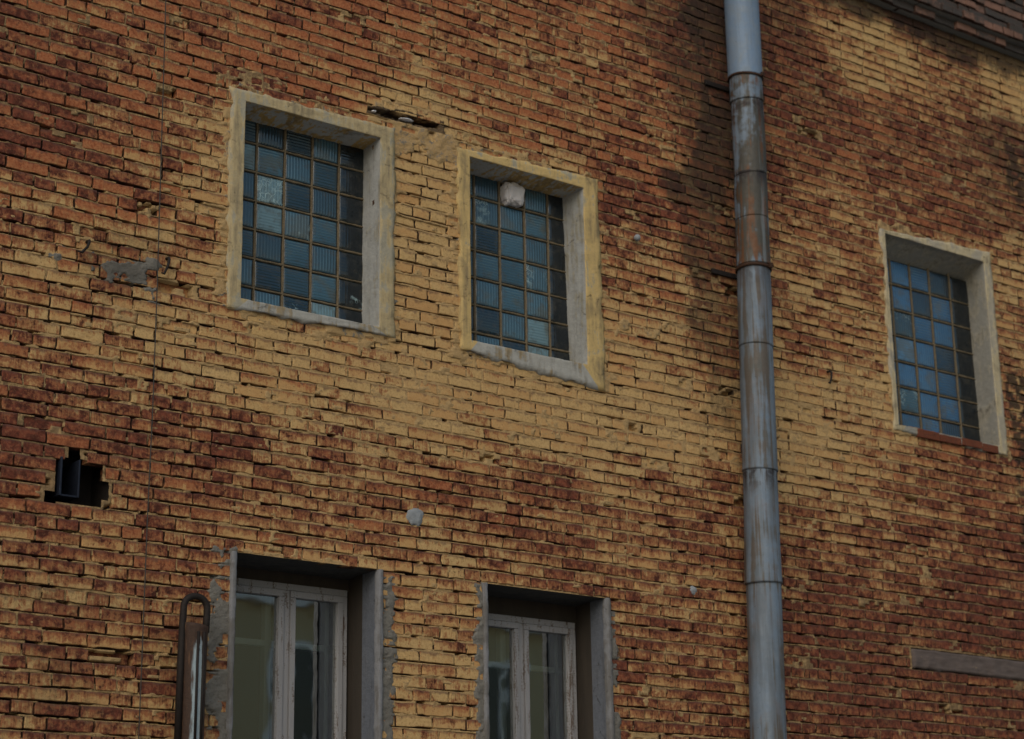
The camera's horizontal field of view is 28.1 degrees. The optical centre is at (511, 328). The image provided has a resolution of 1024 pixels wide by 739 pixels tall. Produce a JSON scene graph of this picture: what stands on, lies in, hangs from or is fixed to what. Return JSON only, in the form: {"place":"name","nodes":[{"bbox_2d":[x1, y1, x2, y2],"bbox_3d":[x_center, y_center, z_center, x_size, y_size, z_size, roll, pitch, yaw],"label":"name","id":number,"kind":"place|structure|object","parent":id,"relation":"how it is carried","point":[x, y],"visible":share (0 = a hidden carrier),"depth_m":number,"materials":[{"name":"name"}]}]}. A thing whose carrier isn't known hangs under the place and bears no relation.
{"place":"outdoors","nodes":[
{"label":"outdoors","id":0,"kind":"place"},
{"label":"ground","id":1,"kind":"structure","parent":0,"visible":0},
{"bbox_2d":[0,0,1023,738],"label":"brick building","id":2,"kind":"structure","parent":1,"relation":"on","point":[442,440],"depth_m":13.37,"materials":[{"name":"brick"}]},
{"bbox_2d":[78,239,90,253],"bbox_3d":[-2.408,-0.460,11.582,0.063,0.103,0.110,-3,-18,5],"label":"wall hook","id":3,"kind":"object","parent":2,"relation":"attached to","point":[88,242],"depth_m":11.55,"materials":[{"name":"black metal"}]},
{"bbox_2d":[138,0,165,738],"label":"cable","id":4,"kind":"object","parent":2,"relation":"hanging from","point":[153,376],"visible":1,"depth_m":11.63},
{"bbox_2d":[161,256,170,274],"bbox_3d":[-2.019,-0.361,11.876,0.061,0.126,0.088,12,-22,-36],"label":"wall hook","id":5,"kind":"object","parent":2,"relation":"attached to","point":[168,258],"depth_m":11.85,"materials":[{"name":"black metal"}]},
{"bbox_2d":[174,593,210,738],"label":"iron loop","id":6,"kind":"object","parent":2,"relation":"attached to","point":[191,681],"visible":1,"depth_m":11.15,"materials":[{"name":"metal"}]},
{"bbox_2d":[226,551,383,738],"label":"window","id":7,"kind":"structure","parent":2,"relation":"in","point":[356,594],"depth_m":12.21,"materials":[{"name":"white wood"}]},
{"bbox_2d":[225,86,396,337],"bbox_3d":[-1.294,-0.679,12.727,1.239,1.457,0.265,12,-22,-36],"label":"window","id":8,"kind":"structure","parent":2,"relation":"in","point":[305,241],"depth_m":12.82,"materials":[{"name":"blue glass"}]},
{"bbox_2d":[398,118,412,121],"bbox_3d":[-0.692,-1.353,13.292,0.100,0.015,0.066,12,-22,-36],"label":"white scrap","id":9,"kind":"object","parent":2,"relation":"on","point":[406,119],"visible":1,"depth_m":13.28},
{"bbox_2d":[500,182,524,207],"bbox_3d":[0.001,-0.904,13.938,0.182,0.167,0.120,12,-22,-36],"label":"rag","id":10,"kind":"object","parent":2,"relation":"on","point":[511,193],"visible":1,"depth_m":13.89,"materials":[{"name":"white fabric"}]},
{"bbox_2d":[455,147,604,390],"bbox_3d":[0.061,-0.379,13.727,1.249,1.534,0.270,12,-22,-36],"label":"window","id":11,"kind":"structure","parent":2,"relation":"in","point":[523,294],"depth_m":13.82,"materials":[{"name":"blue glass"}]},
{"bbox_2d":[482,582,614,738],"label":"window","id":12,"kind":"structure","parent":2,"relation":"in","point":[584,622],"depth_m":13.25,"materials":[{"name":"white wood"}]},
{"bbox_2d":[633,234,640,240],"bbox_3d":[0.860,-0.627,14.291,0.044,0.049,0.090,12,-22,-36],"label":"insulator","id":13,"kind":"object","parent":2,"relation":"attached to","point":[637,237],"visible":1,"depth_m":14.26,"materials":[{"name":"white ceramic"}]},
{"bbox_2d":[704,0,786,738],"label":"drainpipe","id":14,"kind":"object","parent":2,"relation":"attached to","point":[763,581],"visible":1,"depth_m":14.33,"materials":[{"name":"metal"}]},
{"bbox_2d":[826,370,832,383],"bbox_3d":[2.333,0.362,15.157,0.048,0.116,0.088,12,-22,-36],"label":"wall hook","id":15,"kind":"object","parent":2,"relation":"attached to","point":[831,375],"depth_m":15.13,"materials":[{"name":"black metal"}]},
{"bbox_2d":[878,228,1007,456],"bbox_3d":[3.329,0.110,16.206,1.351,1.736,0.271,12,-22,-36],"label":"window","id":16,"kind":"structure","parent":2,"relation":"in","point":[944,364],"depth_m":16.35,"materials":[{"name":"blue glass"}]}
]}

